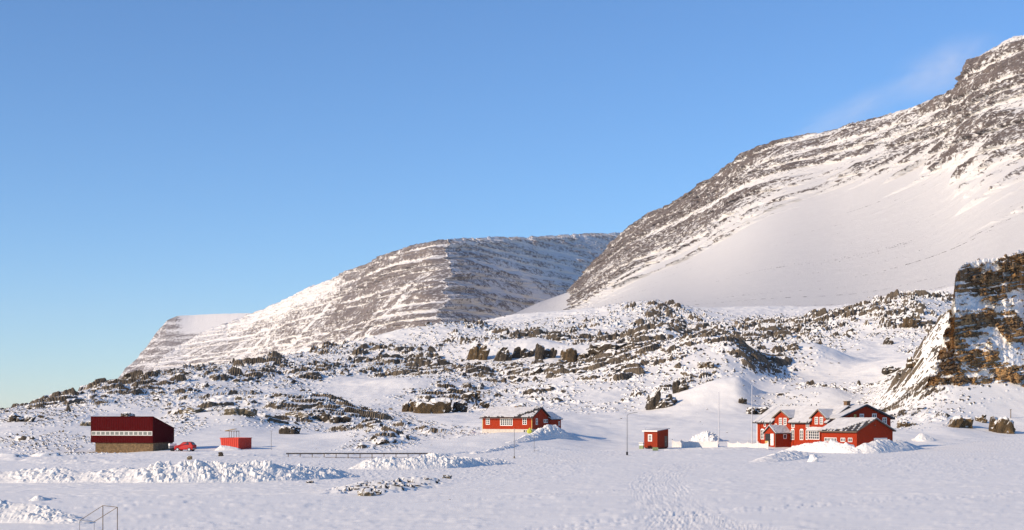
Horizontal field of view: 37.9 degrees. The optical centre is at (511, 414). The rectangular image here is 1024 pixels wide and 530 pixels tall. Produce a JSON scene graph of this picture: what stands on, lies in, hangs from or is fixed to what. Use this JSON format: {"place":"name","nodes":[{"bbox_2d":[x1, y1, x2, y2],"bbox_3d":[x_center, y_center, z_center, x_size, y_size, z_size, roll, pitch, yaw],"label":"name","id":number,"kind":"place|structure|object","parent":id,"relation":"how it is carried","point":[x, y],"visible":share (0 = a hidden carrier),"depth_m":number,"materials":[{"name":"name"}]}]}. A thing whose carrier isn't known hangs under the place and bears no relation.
{"place":"outdoors","nodes":[
{"label":"outdoors","id":0,"kind":"place"},
{"bbox_2d":[118,313,250,378],"bbox_3d":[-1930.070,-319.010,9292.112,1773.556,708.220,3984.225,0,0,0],"label":"mountain","id":1,"kind":"structure","parent":0,"point":[171,334],"depth_m":9712.18,"materials":[{"name":"white snow"}]},
{"bbox_2d":[153,232,619,371],"bbox_3d":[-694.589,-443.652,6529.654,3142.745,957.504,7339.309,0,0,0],"label":"mountain","id":2,"kind":"structure","parent":0,"point":[438,281],"depth_m":5394.17,"materials":[{"name":"white snow"}]},
{"bbox_2d":[0,286,1023,457],"bbox_3d":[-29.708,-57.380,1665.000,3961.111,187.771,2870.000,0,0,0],"label":"hillside","id":3,"kind":"structure","parent":0,"point":[854,367],"depth_m":534.13,"materials":[{"name":"white snow"}]},
{"bbox_2d":[7,413,35,421],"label":"rock outcrop","id":4,"kind":"object","parent":3,"relation":"on","point":[12,417],"visible":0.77,"depth_m":344.45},
{"bbox_2d":[80,421,90,425],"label":"rock outcrop","id":5,"kind":"object","parent":3,"relation":"on","point":[87,423],"visible":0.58,"depth_m":337.64,"materials":[{"name":"grey stone"}]},
{"bbox_2d":[121,412,134,415],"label":"rock outcrop","id":6,"kind":"object","parent":3,"relation":"on","point":[126,414],"visible":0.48,"depth_m":377.71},
{"bbox_2d":[90,416,173,452],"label":"barn","id":7,"kind":"structure","parent":3,"relation":"on","point":[118,434],"depth_m":263.49,"materials":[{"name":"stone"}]},
{"bbox_2d":[168,443,176,450],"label":"trailer","id":8,"kind":"object","parent":3,"relation":"on","point":[171,446],"visible":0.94,"depth_m":258.61,"materials":[{"name":"grey metal"}]},
{"bbox_2d":[174,441,196,450],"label":"car","id":9,"kind":"object","parent":3,"relation":"on","point":[188,445],"visible":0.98,"depth_m":257.28,"materials":[{"name":"red paint"}]},
{"bbox_2d":[177,407,213,413],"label":"rock outcrop","id":10,"kind":"object","parent":3,"relation":"on","point":[189,410],"visible":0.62,"depth_m":366.28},
{"bbox_2d":[214,445,241,450],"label":"snow heap","id":11,"kind":"object","parent":3,"relation":"on","point":[221,447],"visible":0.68,"depth_m":261.31,"materials":[{"name":"white snow"}]},
{"bbox_2d":[220,437,251,448],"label":"skip","id":12,"kind":"object","parent":3,"relation":"on","point":[242,442],"visible":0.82,"depth_m":267.10,"materials":[{"name":"metal"}]},
{"bbox_2d":[224,406,257,416],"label":"rock outcrop","id":13,"kind":"object","parent":3,"relation":"on","point":[236,410],"visible":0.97,"depth_m":358.97,"materials":[{"name":"grey stone"}]},
{"bbox_2d":[279,426,300,433],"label":"rock outcrop","id":14,"kind":"object","parent":3,"relation":"on","point":[288,430],"visible":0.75,"depth_m":329.50,"materials":[{"name":"stone"}]},
{"bbox_2d":[285,411,308,417],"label":"rock outcrop","id":15,"kind":"object","parent":3,"relation":"on","point":[298,414],"visible":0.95,"depth_m":378.23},
{"bbox_2d":[320,412,350,422],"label":"rock outcrop","id":16,"kind":"object","parent":3,"relation":"on","point":[325,416],"visible":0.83,"depth_m":379.42,"materials":[{"name":"grey stone"}]},
{"bbox_2d":[376,441,385,444],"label":"boulder","id":17,"kind":"object","parent":3,"relation":"on","point":[380,442],"visible":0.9,"depth_m":278.91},
{"bbox_2d":[402,399,414,411],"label":"rock outcrop","id":18,"kind":"object","parent":3,"relation":"on","point":[407,406],"visible":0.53,"depth_m":458.11,"materials":[{"name":"brown stone"}]},
{"bbox_2d":[413,397,451,413],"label":"rock outcrop","id":19,"kind":"object","parent":3,"relation":"on","point":[441,405],"visible":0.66,"depth_m":452.43,"materials":[{"name":"brown stone"}]},
{"bbox_2d":[452,400,467,411],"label":"rock outcrop","id":20,"kind":"object","parent":3,"relation":"on","point":[458,405],"visible":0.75,"depth_m":457.28,"materials":[{"name":"grey stone"}]},
{"bbox_2d":[463,392,471,396],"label":"boulder","id":21,"kind":"object","parent":3,"relation":"on","point":[468,394],"visible":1,"depth_m":503.23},
{"bbox_2d":[467,389,480,398],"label":"rock outcrop","id":22,"kind":"object","parent":3,"relation":"on","point":[476,394],"visible":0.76,"depth_m":510.31,"materials":[{"name":"grey stone"}]},
{"bbox_2d":[466,343,489,359],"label":"rock outcrop","id":23,"kind":"object","parent":3,"relation":"on","point":[479,351],"visible":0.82,"depth_m":672.54,"materials":[{"name":"brown stone"}]},
{"bbox_2d":[479,401,489,408],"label":"rock outcrop","id":24,"kind":"object","parent":3,"relation":"on","point":[483,404],"visible":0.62,"depth_m":484.43,"materials":[{"name":"grey stone"}]},
{"bbox_2d":[3,297,981,454],"bbox_3d":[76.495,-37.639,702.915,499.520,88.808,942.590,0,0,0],"label":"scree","id":25,"kind":"structure","parent":3,"relation":"on","point":[544,370],"depth_m":581.76,"materials":[{"name":"stone"}]},
{"bbox_2d":[493,346,511,360],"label":"rock outcrop","id":26,"kind":"object","parent":3,"relation":"on","point":[503,354],"visible":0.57,"depth_m":664.64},
{"bbox_2d":[479,406,562,432],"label":"house","id":27,"kind":"structure","parent":3,"relation":"on","point":[508,419],"depth_m":318.60,"materials":[{"name":"red wood"}]},
{"bbox_2d":[500,419,512,425],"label":"window","id":28,"kind":"structure","parent":27,"relation":"in","point":[503,422],"depth_m":317.73,"materials":[{"name":"white paint"}]},
{"bbox_2d":[522,419,526,424],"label":"window","id":29,"kind":"structure","parent":27,"relation":"in","point":[524,421],"depth_m":315.79,"materials":[{"name":"white paint"}]},
{"bbox_2d":[512,346,534,357],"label":"rock outcrop","id":30,"kind":"object","parent":3,"relation":"on","point":[518,352],"visible":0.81,"depth_m":669.55,"materials":[{"name":"stone"}]},
{"bbox_2d":[533,367,541,372],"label":"boulder","id":31,"kind":"object","parent":3,"relation":"on","point":[537,369],"visible":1,"depth_m":602.02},
{"bbox_2d":[505,424,583,442],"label":"snow bank","id":32,"kind":"structure","parent":3,"relation":"on","point":[547,431],"depth_m":302.03,"materials":[{"name":"white snow"}]},
{"bbox_2d":[535,343,556,358],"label":"rock outcrop","id":33,"kind":"object","parent":3,"relation":"on","point":[541,352],"visible":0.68,"depth_m":660.43,"materials":[{"name":"grey stone"}]},
{"bbox_2d":[560,347,589,362],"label":"rock outcrop","id":34,"kind":"object","parent":3,"relation":"on","point":[570,354],"visible":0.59,"depth_m":643.22,"materials":[{"name":"brown stone"}]},
{"bbox_2d":[588,341,632,354],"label":"rock outcrop","id":35,"kind":"object","parent":3,"relation":"on","point":[598,348],"visible":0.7,"depth_m":642.69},
{"bbox_2d":[639,442,643,448],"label":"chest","id":36,"kind":"object","parent":3,"relation":"on","point":[641,445],"visible":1,"depth_m":284.72,"materials":[{"name":"white paint"}]},
{"bbox_2d":[642,428,669,448],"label":"hut","id":37,"kind":"object","parent":3,"relation":"on","point":[656,437],"visible":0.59,"depth_m":286.18,"materials":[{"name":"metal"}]},
{"bbox_2d":[665,436,667,446],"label":"door","id":38,"kind":"structure","parent":37,"relation":"in","point":[666,437],"depth_m":287.39,"materials":[{"name":"metal"}]},
{"bbox_2d":[645,389,676,409],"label":"rock outcrop","id":39,"kind":"object","parent":3,"relation":"on","point":[655,401],"visible":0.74,"depth_m":478.87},
{"bbox_2d":[672,379,688,393],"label":"rock outcrop","id":40,"kind":"object","parent":3,"relation":"on","point":[677,387],"visible":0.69,"depth_m":503.66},
{"bbox_2d":[672,439,717,447],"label":"fence","id":41,"kind":"object","parent":3,"relation":"on","point":[691,444],"visible":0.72,"depth_m":292.06,"materials":[{"name":"white wood"}]},
{"bbox_2d":[697,361,713,367],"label":"rock outcrop","id":42,"kind":"object","parent":3,"relation":"on","point":[702,364],"visible":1,"depth_m":571.67,"materials":[{"name":"brown stone"}]},
{"bbox_2d":[691,431,723,441],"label":"snow heap","id":43,"kind":"object","parent":3,"relation":"on","point":[704,436],"visible":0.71,"depth_m":316.51,"materials":[{"name":"white snow"}]},
{"bbox_2d":[665,447,767,450],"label":"snow bank","id":44,"kind":"structure","parent":3,"relation":"on","point":[735,448],"depth_m":281.97,"materials":[{"name":"white snow"}]},
{"bbox_2d":[718,392,718,446],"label":"flagpole","id":45,"kind":"object","parent":3,"relation":"on","point":[718,419],"visible":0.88,"depth_m":290.94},
{"bbox_2d":[738,398,746,403],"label":"rock outcrop","id":46,"kind":"object","parent":3,"relation":"on","point":[742,400],"visible":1,"depth_m":469.42,"materials":[{"name":"grey stone"}]},
{"bbox_2d":[727,441,768,449],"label":"fence","id":47,"kind":"object","parent":3,"relation":"on","point":[754,445],"visible":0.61,"depth_m":287.81,"materials":[{"name":"white wood"}]},
{"bbox_2d":[746,406,767,414],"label":"rock outcrop","id":48,"kind":"object","parent":3,"relation":"on","point":[757,410],"visible":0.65,"depth_m":450.98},
{"bbox_2d":[752,404,850,446],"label":"station house","id":49,"kind":"structure","parent":3,"relation":"on","point":[785,426],"depth_m":300.41,"materials":[{"name":"red wood"}]},
{"bbox_2d":[770,434,773,444],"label":"door","id":50,"kind":"structure","parent":49,"relation":"in","point":[771,435],"depth_m":300.08,"materials":[{"name":"white paint"}]},
{"bbox_2d":[791,429,793,439],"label":"window","id":51,"kind":"structure","parent":49,"relation":"in","point":[792,430],"depth_m":300.82,"materials":[{"name":"white paint"}]},
{"bbox_2d":[800,429,802,439],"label":"window","id":52,"kind":"structure","parent":49,"relation":"in","point":[801,430],"depth_m":298.62,"materials":[{"name":"white paint"}]},
{"bbox_2d":[808,431,819,439],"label":"window","id":53,"kind":"structure","parent":49,"relation":"in","point":[815,435],"depth_m":294.50,"materials":[{"name":"white paint"}]},
{"bbox_2d":[818,417,895,446],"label":"garage","id":54,"kind":"structure","parent":3,"relation":"on","point":[856,432],"depth_m":282.19,"materials":[{"name":"red wood"}]},
{"bbox_2d":[824,437,836,440],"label":"window","id":55,"kind":"structure","parent":54,"relation":"in","point":[825,438],"depth_m":285.19,"materials":[{"name":"white paint"}]},
{"bbox_2d":[826,401,894,426],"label":"gabled wing","id":56,"kind":"structure","parent":3,"relation":"on","point":[861,410],"depth_m":294.73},
{"bbox_2d":[883,337,893,344],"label":"rock outcrop","id":57,"kind":"object","parent":3,"relation":"on","point":[887,340],"visible":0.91,"depth_m":783.55,"materials":[{"name":"grey stone"}]},
{"bbox_2d":[881,365,900,374],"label":"rock outcrop","id":58,"kind":"object","parent":3,"relation":"on","point":[886,370],"visible":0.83,"depth_m":569.90,"materials":[{"name":"grey stone"}]},
{"bbox_2d":[897,419,915,427],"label":"rock outcrop","id":59,"kind":"object","parent":3,"relation":"on","point":[901,423],"visible":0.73,"depth_m":360.34,"materials":[{"name":"stone"}]},
{"bbox_2d":[902,316,920,327],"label":"rock outcrop","id":60,"kind":"object","parent":3,"relation":"on","point":[908,321],"visible":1,"depth_m":845.71,"materials":[{"name":"brown stone"}]},
{"bbox_2d":[906,356,919,367],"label":"rock outcrop","id":61,"kind":"object","parent":3,"relation":"on","point":[911,363],"visible":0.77,"depth_m":434.89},
{"bbox_2d":[911,433,941,440],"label":"snow heap","id":62,"kind":"object","parent":3,"relation":"on","point":[922,437],"visible":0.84,"depth_m":320.81,"materials":[{"name":"white snow"}]},
{"bbox_2d":[948,415,973,428],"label":"rock outcrop","id":63,"kind":"object","parent":3,"relation":"on","point":[956,421],"visible":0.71,"depth_m":352.87,"materials":[{"name":"brown stone"}]},
{"bbox_2d":[925,250,1023,394],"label":"rock crag","id":64,"kind":"structure","parent":3,"relation":"on","point":[983,339],"depth_m":410.60,"materials":[{"name":"brown stone"}]},
{"bbox_2d":[975,415,987,422],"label":"rock outcrop","id":65,"kind":"object","parent":3,"relation":"on","point":[982,419],"visible":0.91,"depth_m":364.94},
{"bbox_2d":[989,416,1015,433],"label":"rock outcrop","id":66,"kind":"object","parent":3,"relation":"on","point":[1004,425],"visible":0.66,"depth_m":349.03,"materials":[{"name":"brown stone"}]},
{"bbox_2d":[0,439,1023,529],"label":"snow field","id":67,"kind":"structure","parent":0,"point":[974,486],"depth_m":132.25,"materials":[{"name":"white snow"}]},
{"bbox_2d":[29,495,60,500],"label":"snow heap","id":68,"kind":"object","parent":67,"relation":"on","point":[37,498],"visible":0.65,"depth_m":123.60,"materials":[{"name":"white snow"}]},
{"bbox_2d":[0,499,95,523],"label":"snow bank","id":69,"kind":"structure","parent":67,"relation":"on","point":[11,512],"depth_m":97.96,"materials":[{"name":"white snow"}]},
{"bbox_2d":[79,505,117,529],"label":"goal frame","id":70,"kind":"object","parent":67,"relation":"on","point":[101,517],"visible":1,"depth_m":83.48,"materials":[{"name":"grey metal"}]},
{"bbox_2d":[0,459,359,482],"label":"snow bank","id":71,"kind":"structure","parent":67,"relation":"on","point":[195,471],"depth_m":156.54,"materials":[{"name":"white snow"}]},
{"bbox_2d":[286,453,427,457],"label":"guardrail","id":72,"kind":"object","parent":67,"relation":"on","point":[355,453],"visible":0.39,"depth_m":229.95,"materials":[{"name":"grey metal"}]},
{"bbox_2d":[357,490,375,495],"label":"boulder","id":73,"kind":"object","parent":67,"relation":"on","point":[364,493],"visible":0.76,"depth_m":129.88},
{"bbox_2d":[372,490,381,494],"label":"boulder","id":74,"kind":"object","parent":67,"relation":"on","point":[378,492],"visible":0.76,"depth_m":131.44,"materials":[{"name":"grey stone"}]},
{"bbox_2d":[349,453,515,469],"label":"snow bank","id":75,"kind":"structure","parent":67,"relation":"on","point":[435,461],"depth_m":194.20,"materials":[{"name":"white snow"}]},
{"bbox_2d":[442,475,451,478],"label":"boulder","id":76,"kind":"object","parent":67,"relation":"on","point":[447,476],"visible":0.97,"depth_m":163.04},
{"bbox_2d":[470,444,520,453],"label":"snow ridge","id":77,"kind":"structure","parent":67,"relation":"on","point":[503,447],"depth_m":266.65,"materials":[{"name":"white snow"}]},
{"bbox_2d":[513,428,514,457],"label":"marker pole","id":78,"kind":"object","parent":67,"relation":"on","point":[514,443],"visible":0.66,"depth_m":235.97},
{"bbox_2d":[626,412,636,454],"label":"street lamp","id":79,"kind":"object","parent":67,"relation":"on","point":[627,438],"visible":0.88,"depth_m":253.96,"materials":[{"name":"metal"}]},
{"bbox_2d":[749,450,825,461],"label":"snow bank","id":80,"kind":"structure","parent":67,"relation":"on","point":[785,455],"depth_m":230.44,"materials":[{"name":"white snow"}]},
{"bbox_2d":[807,454,818,461],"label":"snow heap","id":81,"kind":"object","parent":67,"relation":"on","point":[813,458],"visible":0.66,"depth_m":223.45,"materials":[{"name":"white snow"}]},
{"bbox_2d":[786,439,861,453],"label":"snow bank","id":82,"kind":"structure","parent":67,"relation":"on","point":[832,446],"depth_m":272.88,"materials":[{"name":"white snow"}]},
{"bbox_2d":[856,439,924,452],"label":"snow bank","id":83,"kind":"structure","parent":67,"relation":"on","point":[884,446],"depth_m":273.44,"materials":[{"name":"white snow"}]},
{"bbox_2d":[0,0,1023,408],"label":"sky","id":84,"kind":"structure","parent":0,"point":[161,161],"materials":[{"name":"blue"}]},
{"bbox_2d":[514,35,1023,313],"bbox_3d":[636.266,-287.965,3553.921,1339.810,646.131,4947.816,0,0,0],"label":"mountain","id":85,"kind":"structure","parent":0,"point":[927,195],"depth_m":2061.99,"materials":[{"name":"white snow"}]}
]}

